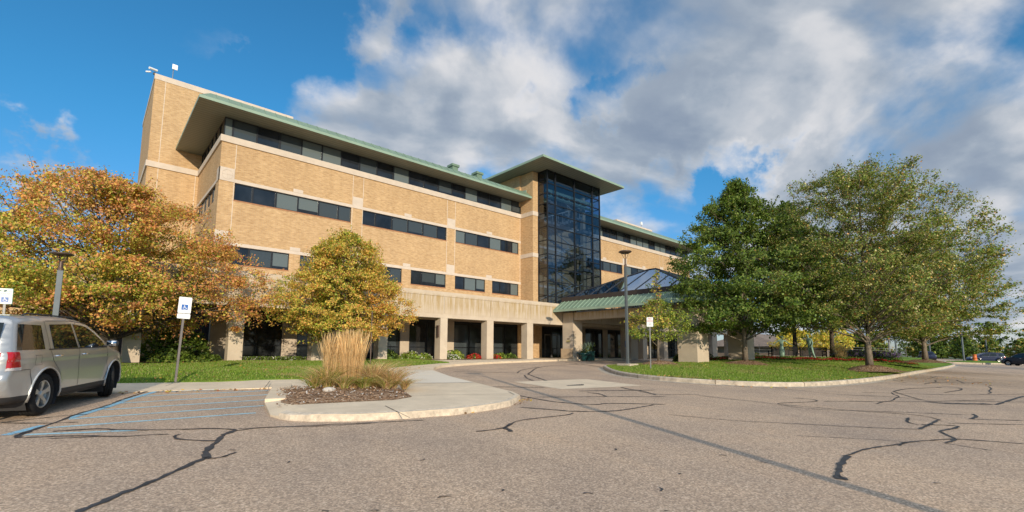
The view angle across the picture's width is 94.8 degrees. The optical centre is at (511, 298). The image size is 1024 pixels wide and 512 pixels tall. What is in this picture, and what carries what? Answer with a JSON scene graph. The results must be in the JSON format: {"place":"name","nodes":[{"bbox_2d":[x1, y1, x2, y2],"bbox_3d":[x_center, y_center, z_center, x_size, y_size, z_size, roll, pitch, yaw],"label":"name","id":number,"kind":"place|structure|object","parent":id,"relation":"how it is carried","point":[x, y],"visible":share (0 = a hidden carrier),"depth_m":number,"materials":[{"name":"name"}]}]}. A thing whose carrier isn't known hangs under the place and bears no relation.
{"place":"outdoors","nodes":[
{"label":"outdoors","id":0,"kind":"place"},
{"bbox_2d":[117,359,449,382],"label":"lawn","id":1,"kind":"structure","parent":0,"point":[215,379],"depth_m":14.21,"materials":[{"name":"plant"}]},
{"bbox_2d":[0,288,13,313],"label":"street sign","id":2,"kind":"object","parent":1,"relation":"on","point":[5,298],"visible":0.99,"depth_m":13.55,"materials":[{"name":"metal"}]},
{"bbox_2d":[50,252,73,315],"bbox_3d":[-12.374,0.442,12.752,0.479,3.440,0.479,6,-9,-42],"label":"street lamp","id":3,"kind":"object","parent":1,"relation":"on","point":[58,288],"visible":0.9,"depth_m":12.80,"materials":[{"name":"grey metal"}]},
{"bbox_2d":[0,156,296,362],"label":"maple tree","id":4,"kind":"object","parent":1,"relation":"on","point":[35,286],"visible":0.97,"depth_m":17.31,"materials":[{"name":"orange plant"}]},
{"bbox_2d":[260,225,418,351],"bbox_3d":[-7.884,-0.239,22.815,7.578,6.776,5.810,4,-7,-29],"label":"maple tree","id":5,"kind":"object","parent":1,"relation":"on","point":[314,317],"visible":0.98,"depth_m":22.09,"materials":[{"name":"yellow plant"}]},
{"bbox_2d":[315,330,343,386],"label":"feather reed grass","id":6,"kind":"object","parent":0,"point":[328,358],"depth_m":11.54,"materials":[{"name":"beige plant"}]},
{"bbox_2d":[65,358,630,418],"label":"pavement","id":7,"kind":"structure","parent":0,"point":[432,395],"depth_m":11.47,"materials":[{"name":"concrete"}]},
{"bbox_2d":[174,297,191,381],"bbox_3d":[-9.364,1.145,13.294,0.310,2.390,0.048,9,-11,-43],"label":"street sign","id":8,"kind":"object","parent":7,"relation":"on","point":[184,305],"visible":1,"depth_m":13.35,"materials":[{"name":"metal"}]},
{"bbox_2d":[126,358,523,362],"bbox_3d":[-9.765,3.614,27.880,25.100,0.060,4.600,6,-9,-42],"label":"planting bed","id":9,"kind":"object","parent":7,"relation":"on","point":[372,358],"visible":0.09,"depth_m":29.83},
{"bbox_2d":[139,322,184,362],"bbox_3d":[-16.066,2.087,21.644,2.124,2.046,2.203,6,-9,-42],"label":"hydrangea","id":10,"kind":"object","parent":9,"relation":"on","point":[151,343],"visible":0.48,"depth_m":21.27,"materials":[{"name":"green plant"}]},
{"bbox_2d":[146,346,197,362],"bbox_3d":[-14.883,2.528,20.734,1.994,0.938,1.988,6,-9,-42],"label":"shrub","id":11,"kind":"object","parent":9,"relation":"on","point":[170,355],"visible":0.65,"depth_m":20.41,"materials":[{"name":"green plant"}]},
{"bbox_2d":[174,330,213,360],"bbox_3d":[-15.040,2.314,22.116,1.785,1.736,1.790,6,-9,-42],"label":"hydrangea","id":12,"kind":"object","parent":9,"relation":"on","point":[199,342],"visible":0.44,"depth_m":22.00,"materials":[{"name":"green plant"}]},
{"bbox_2d":[194,352,223,362],"bbox_3d":[-13.918,2.760,21.483,1.300,0.626,1.287,3,-7,-23],"label":"shrub","id":13,"kind":"object","parent":9,"relation":"on","point":[207,357],"visible":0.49,"depth_m":21.30,"materials":[{"name":"green plant"}]},
{"bbox_2d":[242,356,306,360],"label":"white ground cover","id":14,"kind":"object","parent":9,"relation":"on","point":[283,358],"visible":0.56,"depth_m":23.51,"materials":[{"name":"green plant"}]},
{"bbox_2d":[372,349,399,358],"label":"shrub","id":15,"kind":"object","parent":9,"relation":"on","point":[391,355],"visible":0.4,"depth_m":27.98,"materials":[{"name":"green plant"}]},
{"bbox_2d":[399,350,422,358],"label":"hosta","id":16,"kind":"object","parent":9,"relation":"on","point":[411,354],"visible":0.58,"depth_m":29.19,"materials":[{"name":"green plant"}]},
{"bbox_2d":[447,354,460,359],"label":"flowering plant","id":17,"kind":"object","parent":9,"relation":"on","point":[453,357],"visible":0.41,"depth_m":30.56,"materials":[{"name":"white plant"}]},
{"bbox_2d":[447,349,464,358],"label":"hosta","id":18,"kind":"object","parent":9,"relation":"on","point":[458,353],"visible":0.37,"depth_m":32.04,"materials":[{"name":"green plant"}]},
{"bbox_2d":[465,353,480,359],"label":"flowering plant","id":19,"kind":"object","parent":9,"relation":"on","point":[471,356],"visible":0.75,"depth_m":31.74,"materials":[{"name":"red plant"}]},
{"bbox_2d":[276,384,411,405],"bbox_3d":[-3.904,2.200,10.969,2.835,0.222,3.726,3,-7,-26],"label":"mulch bed","id":20,"kind":"object","parent":7,"relation":"on","point":[322,398],"visible":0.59,"depth_m":9.99,"materials":[{"name":"wood"}]},
{"bbox_2d":[281,372,349,387],"bbox_3d":[-4.630,1.999,11.450,2.817,0.399,2.697,6,-9,-42],"label":"daylily","id":21,"kind":"object","parent":20,"relation":"on","point":[314,382],"visible":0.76,"depth_m":11.12,"materials":[{"name":"plant"}]},
{"bbox_2d":[278,364,388,387],"bbox_3d":[-4.495,1.914,11.560,3.048,0.594,3.087,6,-9,-42],"label":"daylily","id":22,"kind":"object","parent":20,"relation":"on","point":[317,371],"visible":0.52,"depth_m":11.36,"materials":[{"name":"plant"}]},
{"bbox_2d":[315,374,373,388],"bbox_3d":[-3.680,2.000,11.280,2.511,0.383,2.081,3,-7,-27],"label":"daylily","id":23,"kind":"object","parent":20,"relation":"on","point":[345,383],"visible":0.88,"depth_m":11.18,"materials":[{"name":"plant"}]},
{"bbox_2d":[342,376,384,387],"bbox_3d":[-3.302,2.036,11.358,2.054,0.330,1.837,-3,-7,29],"label":"daylily","id":24,"kind":"object","parent":20,"relation":"on","point":[362,383],"visible":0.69,"depth_m":11.34,"materials":[{"name":"green plant"}]},
{"bbox_2d":[331,360,418,386],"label":"ornamental grass","id":25,"kind":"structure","parent":20,"relation":"on","point":[375,369],"depth_m":11.72,"materials":[{"name":"beige plant"}]},
{"bbox_2d":[389,377,428,388],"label":"ornamental grass","id":26,"kind":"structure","parent":20,"relation":"on","point":[403,384],"depth_m":11.73,"materials":[{"name":"beige plant"}]},
{"bbox_2d":[383,370,473,382],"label":"pavement slab","id":27,"kind":"structure","parent":7,"relation":"on","point":[432,376],"depth_m":15.73,"materials":[{"name":"concrete"}]},
{"bbox_2d":[328,328,371,387],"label":"feather reed grass","id":28,"kind":"object","parent":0,"point":[350,350],"depth_m":11.56,"materials":[{"name":"beige plant"}]},
{"bbox_2d":[352,377,422,388],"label":"ornamental grass","id":29,"kind":"object","parent":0,"point":[385,383],"depth_m":11.40,"materials":[{"name":"beige plant"}]},
{"bbox_2d":[356,367,435,388],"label":"ornamental grass","id":30,"kind":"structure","parent":0,"point":[396,375],"depth_m":11.73,"materials":[{"name":"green plant"}]},
{"bbox_2d":[0,358,1023,511],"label":"road","id":31,"kind":"structure","parent":0,"point":[557,463],"depth_m":6.03,"materials":[{"name":"asphalt"}]},
{"bbox_2d":[0,313,121,415],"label":"parked car","id":32,"kind":"object","parent":31,"relation":"on","point":[46,360],"visible":1,"depth_m":7.99,"materials":[{"name":"silver metal"}]},
{"bbox_2d":[2,391,157,434],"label":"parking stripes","id":33,"kind":"object","parent":31,"relation":"on","point":[74,416],"visible":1,"depth_m":8.39,"materials":[{"name":"blue paint"}]},
{"bbox_2d":[26,389,268,434],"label":"parking stripes","id":34,"kind":"object","parent":31,"relation":"on","point":[153,413],"visible":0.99,"depth_m":8.23,"materials":[{"name":"blue paint"}]},
{"bbox_2d":[265,383,291,401],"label":"kerb","id":35,"kind":"structure","parent":31,"relation":"on","point":[272,395],"depth_m":10.46,"materials":[{"name":"concrete"}]},
{"bbox_2d":[279,391,519,421],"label":"kerb","id":36,"kind":"structure","parent":31,"relation":"on","point":[295,416],"depth_m":8.24,"materials":[{"name":"concrete"}]},
{"bbox_2d":[7,362,1023,511],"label":"crack sealing","id":37,"kind":"object","parent":31,"relation":"on","point":[206,454],"visible":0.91,"depth_m":7.34,"materials":[{"name":"asphalt"}]},
{"bbox_2d":[118,360,997,415],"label":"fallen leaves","id":38,"kind":"object","parent":31,"relation":"on","point":[167,391],"visible":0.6,"depth_m":18.29,"materials":[{"name":"plant"}]},
{"bbox_2d":[518,379,640,388],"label":"drain slab","id":39,"kind":"structure","parent":31,"relation":"on","point":[563,384],"depth_m":16.14,"materials":[{"name":"concrete"}]},
{"bbox_2d":[577,343,589,360],"bbox_3d":[5.574,4.134,36.502,1.008,1.406,1.008,6,-9,-42],"label":"planter","id":40,"kind":"object","parent":31,"relation":"on","point":[583,354],"visible":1,"depth_m":36.27,"materials":[{"name":"teal ceramic"}]},
{"bbox_2d":[587,342,595,360],"bbox_3d":[6.300,4.180,37.554,0.630,1.540,0.695,6,-9,-42],"label":"planter","id":41,"kind":"object","parent":31,"relation":"on","point":[592,354],"visible":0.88,"depth_m":37.29,"materials":[{"name":"teal ceramic"}]},
{"bbox_2d":[231,376,991,510],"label":"pavement cracks","id":42,"kind":"object","parent":31,"relation":"on","point":[766,462],"visible":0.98,"depth_m":13.05,"materials":[{"name":"asphalt"}]},
{"bbox_2d":[597,363,957,387],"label":"kerb","id":43,"kind":"structure","parent":31,"relation":"on","point":[613,372],"depth_m":18.46,"materials":[{"name":"concrete"}]},
{"bbox_2d":[918,351,936,359],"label":"parked car","id":44,"kind":"object","parent":31,"relation":"on","point":[932,355],"visible":0.61,"depth_m":86.90,"materials":[{"name":"blue paint"}]},
{"bbox_2d":[943,360,1001,363],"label":"kerb","id":45,"kind":"structure","parent":31,"relation":"on","point":[970,363],"depth_m":65.59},
{"bbox_2d":[966,352,1005,361],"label":"parked car","id":46,"kind":"object","parent":31,"relation":"on","point":[990,356],"visible":0.69,"depth_m":77.24,"materials":[{"name":"blue paint"}]},
{"bbox_2d":[1001,353,1023,365],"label":"parked car","id":47,"kind":"object","parent":31,"relation":"on","point":[1017,359],"visible":0.98,"depth_m":62.52,"materials":[{"name":"paint"}]},
{"bbox_2d":[0,0,1023,352],"label":"sky","id":48,"kind":"structure","parent":0,"point":[666,102],"materials":[{"name":"blue"}]},
{"bbox_2d":[606,356,952,381],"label":"lawn","id":49,"kind":"structure","parent":0,"point":[929,364],"depth_m":23.25,"materials":[{"name":"plant"}]},
{"bbox_2d":[617,363,637,365],"bbox_3d":[6.395,3.701,25.988,0.840,0.210,0.840,6,-9,-42],"label":"concrete pad","id":50,"kind":"object","parent":49,"relation":"on","point":[622,364],"visible":0.42,"depth_m":25.70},
{"bbox_2d":[619,250,631,363],"bbox_3d":[6.407,0.442,26.355,0.734,6.350,0.734,6,-9,-42],"label":"street lamp","id":51,"kind":"object","parent":50,"relation":"on","point":[625,252],"visible":1,"depth_m":26.32,"materials":[{"name":"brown metal"}]},
{"bbox_2d":[647,317,652,367],"bbox_3d":[6.710,2.211,22.823,0.300,2.650,0.046,-1,-7,16],"label":"street sign","id":52,"kind":"object","parent":49,"relation":"on","point":[649,322],"visible":0.99,"depth_m":22.89,"materials":[{"name":"metal"}]},
{"bbox_2d":[620,296,693,364],"bbox_3d":[8.468,1.833,27.244,4.368,3.897,4.205,6,-9,-42],"label":"young maple","id":53,"kind":"object","parent":49,"relation":"on","point":[662,322],"visible":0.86,"depth_m":26.87,"materials":[{"name":"green plant"}]},
{"bbox_2d":[650,270,663,360],"bbox_3d":[8.266,0.912,26.707,0.791,5.180,0.754,-2,-7,17],"label":"sapling","id":54,"kind":"object","parent":49,"relation":"on","point":[657,274],"visible":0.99,"depth_m":26.73,"materials":[{"name":"green plant"}]},
{"bbox_2d":[639,176,871,365],"bbox_3d":[13.861,-1.879,29.593,11.207,12.085,12.684,-1,-6,7],"label":"linden tree","id":55,"kind":"object","parent":49,"relation":"on","point":[741,288],"visible":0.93,"depth_m":28.04,"materials":[{"name":"green plant"}]},
{"bbox_2d":[772,336,791,356],"bbox_3d":[21.581,3.886,37.536,1.096,1.910,1.249,3,-7,-20],"label":"bronze statue","id":56,"kind":"object","parent":49,"relation":"on","point":[781,350],"visible":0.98,"depth_m":37.52,"materials":[{"name":"metal"}]},
{"bbox_2d":[768,346,797,355],"bbox_3d":[22.329,4.454,38.802,2.140,0.990,0.594,0,-6,0],"label":"park bench","id":57,"kind":"object","parent":49,"relation":"on","point":[796,348],"visible":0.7,"depth_m":38.57,"materials":[{"name":"black metal"}]},
{"bbox_2d":[767,328,819,355],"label":"yellow tree","id":58,"kind":"object","parent":49,"relation":"on","point":[801,344],"visible":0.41,"depth_m":58.32,"materials":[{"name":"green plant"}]},
{"bbox_2d":[746,200,850,354],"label":"linden tree","id":59,"kind":"object","parent":49,"relation":"on","point":[794,336],"visible":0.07,"depth_m":42.08,"materials":[{"name":"green plant"}]},
{"bbox_2d":[803,334,815,360],"bbox_3d":[22.897,3.767,36.048,1.070,2.038,0.996,-4,-8,36],"label":"bronze statue","id":60,"kind":"object","parent":49,"relation":"on","point":[809,341],"visible":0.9,"depth_m":36.05,"materials":[{"name":"metal"}]},
{"bbox_2d":[709,355,910,362],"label":"green border plants","id":61,"kind":"object","parent":49,"relation":"on","point":[791,356],"visible":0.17,"depth_m":36.18,"materials":[{"name":"green plant"}]},
{"bbox_2d":[797,347,826,356],"bbox_3d":[24.701,4.518,38.794,2.233,0.990,0.594,0,-6,0],"label":"park bench","id":62,"kind":"object","parent":49,"relation":"on","point":[818,351],"visible":0.67,"depth_m":38.55,"materials":[{"name":"black metal"}]},
{"bbox_2d":[709,356,918,365],"bbox_3d":[23.122,4.793,35.987,19.986,0.865,1.911,1,-7,-10],"label":"red flower edging","id":63,"kind":"object","parent":49,"relation":"on","point":[834,359],"visible":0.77,"depth_m":35.46,"materials":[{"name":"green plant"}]},
{"bbox_2d":[807,329,858,350],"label":"yellow tree","id":64,"kind":"object","parent":49,"relation":"on","point":[824,336],"visible":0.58,"depth_m":55.58,"materials":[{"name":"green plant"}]},
{"bbox_2d":[831,344,849,357],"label":"ornamental grass","id":65,"kind":"object","parent":49,"relation":"on","point":[839,349],"depth_m":37.67,"materials":[{"name":"beige plant"}]},
{"bbox_2d":[801,230,886,355],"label":"linden tree","id":66,"kind":"object","parent":49,"relation":"on","point":[831,335],"depth_m":45.03,"materials":[{"name":"green plant"}]},
{"bbox_2d":[829,350,902,359],"bbox_3d":[29.414,4.772,39.084,6.440,1.052,1.380,2,-7,-14],"label":"purple salvia","id":67,"kind":"object","parent":49,"relation":"on","point":[858,354],"visible":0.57,"depth_m":38.88,"materials":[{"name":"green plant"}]},
{"bbox_2d":[751,150,1023,371],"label":"linden tree","id":68,"kind":"object","parent":49,"relation":"on","point":[870,183],"visible":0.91,"depth_m":24.86,"materials":[{"name":"green plant"}]},
{"bbox_2d":[848,223,1023,362],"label":"linden tree","id":69,"kind":"object","parent":49,"relation":"on","point":[962,311],"visible":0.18,"depth_m":32.27,"materials":[{"name":"green plant"}]},
{"bbox_2d":[901,355,962,359],"bbox_3d":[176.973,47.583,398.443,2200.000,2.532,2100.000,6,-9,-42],"label":"ground","id":70,"kind":"structure","parent":0,"point":[939,358],"depth_m":146.38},
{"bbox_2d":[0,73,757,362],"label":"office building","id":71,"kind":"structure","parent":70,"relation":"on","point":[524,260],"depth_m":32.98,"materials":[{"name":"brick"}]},
{"bbox_2d":[198,186,215,218],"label":"window","id":72,"kind":"structure","parent":71,"relation":"in","point":[210,198],"depth_m":29.01,"materials":[{"name":"glass"}]},
{"bbox_2d":[201,118,224,164],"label":"window","id":73,"kind":"structure","parent":71,"relation":"in","point":[220,130],"depth_m":29.26,"materials":[{"name":"glass"}]},
{"bbox_2d":[229,246,288,269],"bbox_3d":[-14.706,-2.326,27.442,3.130,1.020,0.082,6,-9,-42],"label":"window","id":74,"kind":"structure","parent":71,"relation":"in","point":[275,260],"depth_m":27.61,"materials":[{"name":"glass"}]},
{"bbox_2d":[242,310,282,356],"bbox_3d":[-14.706,2.153,26.956,2.800,2.950,0.100,6,-9,-42],"label":"lobby window","id":75,"kind":"structure","parent":71,"relation":"in","point":[266,340],"depth_m":27.21,"materials":[{"name":"black glass"}]},
{"bbox_2d":[234,183,350,221],"bbox_3d":[-13.313,-5.828,29.086,6.840,1.000,0.082,6,-9,-42],"label":"window","id":76,"kind":"structure","parent":71,"relation":"in","point":[244,193],"depth_m":28.83,"materials":[{"name":"glass"}]},
{"bbox_2d":[296,320,340,358],"bbox_3d":[-11.956,2.441,29.415,2.900,2.950,0.100,6,-9,-42],"label":"lobby window","id":77,"kind":"structure","parent":71,"relation":"in","point":[301,350],"depth_m":28.65,"materials":[{"name":"black glass"}]},
{"bbox_2d":[299,255,345,275],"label":"window","id":78,"kind":"structure","parent":71,"relation":"in","point":[301,257],"depth_m":29.14,"materials":[{"name":"glass"}]},
{"bbox_2d":[224,117,519,213],"bbox_3d":[-7.829,-8.916,34.404,22.980,1.110,0.082,6,-9,-42],"label":"window","id":79,"kind":"structure","parent":71,"relation":"in","point":[232,127],"depth_m":31.92,"materials":[{"name":"glass"}]},
{"bbox_2d":[362,318,399,358],"bbox_3d":[-9.058,2.744,32.006,3.100,2.950,0.100,6,-9,-42],"label":"lobby window","id":80,"kind":"structure","parent":71,"relation":"in","point":[393,342],"depth_m":32.65,"materials":[{"name":"black glass"}]},
{"bbox_2d":[377,266,400,282],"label":"window","id":81,"kind":"structure","parent":71,"relation":"in","point":[396,272],"depth_m":33.16,"materials":[{"name":"glass"}]},
{"bbox_2d":[362,210,445,239],"bbox_3d":[-7.643,-5.235,34.156,6.800,1.000,0.082,6,-9,-42],"label":"window","id":82,"kind":"structure","parent":71,"relation":"in","point":[369,218],"depth_m":33.96,"materials":[{"name":"glass"}]},
{"bbox_2d":[409,319,434,357],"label":"lobby window","id":83,"kind":"structure","parent":71,"relation":"in","point":[421,334],"depth_m":34.30,"materials":[{"name":"black glass"}]},
{"bbox_2d":[411,270,444,287],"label":"window","id":84,"kind":"structure","parent":71,"relation":"in","point":[417,277],"depth_m":34.98,"materials":[{"name":"glass"}]},
{"bbox_2d":[454,321,480,357],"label":"lobby window","id":85,"kind":"structure","parent":71,"relation":"in","point":[467,335],"depth_m":36.99,"materials":[{"name":"black glass"}]},
{"bbox_2d":[455,276,484,291],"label":"window","id":86,"kind":"structure","parent":71,"relation":"in","point":[464,283],"depth_m":37.58,"materials":[{"name":"glass"}]},
{"bbox_2d":[456,230,517,253],"bbox_3d":[-1.990,-4.644,39.210,6.710,1.000,0.082,6,-9,-42],"label":"window","id":87,"kind":"structure","parent":71,"relation":"in","point":[461,237],"depth_m":39.07,"materials":[{"name":"glass"}]},
{"bbox_2d":[492,281,517,295],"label":"window","id":88,"kind":"structure","parent":71,"relation":"in","point":[497,287],"depth_m":40.05,"materials":[{"name":"glass"}]},
{"bbox_2d":[493,324,516,357],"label":"lobby window","id":89,"kind":"structure","parent":71,"relation":"in","point":[504,335],"depth_m":39.58,"materials":[{"name":"black glass"}]},
{"bbox_2d":[542,326,560,357],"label":"lobby window","id":90,"kind":"structure","parent":71,"relation":"in","point":[551,346],"depth_m":43.34,"materials":[{"name":"black glass"}]},
{"bbox_2d":[585,329,602,357],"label":"lobby window","id":91,"kind":"structure","parent":71,"relation":"in","point":[591,335],"depth_m":47.70,"materials":[{"name":"black glass"}]},
{"bbox_2d":[601,261,621,273],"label":"window","id":92,"kind":"structure","parent":71,"relation":"in","point":[606,266],"depth_m":50.55,"materials":[{"name":"glass"}]},
{"bbox_2d":[607,330,620,357],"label":"lobby window","id":93,"kind":"structure","parent":71,"relation":"in","point":[614,340],"depth_m":49.78,"materials":[{"name":"black glass"}]},
{"bbox_2d":[627,266,642,274],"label":"window","id":94,"kind":"structure","parent":71,"relation":"in","point":[630,270],"depth_m":53.15,"materials":[{"name":"glass"}]},
{"bbox_2d":[600,226,687,257],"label":"window","id":95,"kind":"structure","parent":71,"relation":"in","point":[605,232],"depth_m":54.52,"materials":[{"name":"glass"}]},
{"bbox_2d":[648,332,656,357],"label":"lobby window","id":96,"kind":"structure","parent":71,"relation":"in","point":[653,347],"depth_m":54.69,"materials":[{"name":"black glass"}]},
{"bbox_2d":[668,334,677,357],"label":"lobby window","id":97,"kind":"structure","parent":71,"relation":"in","point":[672,345],"depth_m":57.67,"materials":[{"name":"black glass"}]},
{"bbox_2d":[717,334,829,356],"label":"building","id":98,"kind":"structure","parent":70,"relation":"on","point":[760,340],"depth_m":102.02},
{"bbox_2d":[727,343,906,356],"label":"rail fence","id":99,"kind":"object","parent":70,"relation":"on","point":[759,349],"visible":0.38,"depth_m":61.61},
{"bbox_2d":[847,330,864,351],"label":"conifer","id":100,"kind":"object","parent":70,"relation":"on","point":[859,343],"visible":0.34,"depth_m":115.97,"materials":[{"name":"green plant"}]},
{"bbox_2d":[859,336,894,353],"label":"tree","id":101,"kind":"object","parent":70,"relation":"on","point":[877,345],"visible":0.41,"depth_m":111.61,"materials":[{"name":"green plant"}]},
{"bbox_2d":[890,325,927,356],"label":"tree","id":102,"kind":"object","parent":70,"relation":"on","point":[899,350],"visible":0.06,"depth_m":149.24,"materials":[{"name":"green plant"}]},
{"bbox_2d":[902,340,935,356],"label":"tree","id":103,"kind":"object","parent":70,"relation":"on","point":[914,350],"visible":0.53,"depth_m":118.98,"materials":[{"name":"green plant"}]},
{"bbox_2d":[906,332,956,357],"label":"tree","id":104,"kind":"object","parent":70,"relation":"on","point":[945,342],"visible":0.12,"depth_m":124.56,"materials":[{"name":"green plant"}]},
{"bbox_2d":[928,337,947,358],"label":"conifer","id":105,"kind":"object","parent":70,"relation":"on","point":[937,347],"visible":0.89,"depth_m":122.77,"materials":[{"name":"green plant"}]},
{"bbox_2d":[945,331,979,358],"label":"conifer","id":106,"kind":"object","parent":70,"relation":"on","point":[968,347],"visible":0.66,"depth_m":109.30,"materials":[{"name":"green plant"}]},
{"bbox_2d":[949,336,984,359],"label":"tree","id":107,"kind":"object","parent":70,"relation":"on","point":[978,345],"visible":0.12,"depth_m":122.57,"materials":[{"name":"green plant"}]},
{"bbox_2d":[967,321,1012,352],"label":"tree","id":108,"kind":"object","parent":70,"relation":"on","point":[978,339],"visible":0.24,"depth_m":137.40,"materials":[{"name":"green plant"}]},
{"bbox_2d":[979,339,1007,356],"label":"tree","id":109,"kind":"object","parent":70,"relation":"on","point":[991,345],"visible":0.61,"depth_m":123.00,"materials":[{"name":"green plant"}]},
{"bbox_2d":[1002,337,1023,357],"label":"tree","id":110,"kind":"object","parent":70,"relation":"on","point":[1017,346],"visible":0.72,"depth_m":108.75,"materials":[{"name":"green plant"}]},
{"bbox_2d":[946,360,1000,363],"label":"verge","id":111,"kind":"structure","parent":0,"point":[971,361],"depth_m":68.64,"materials":[{"name":"plant"}]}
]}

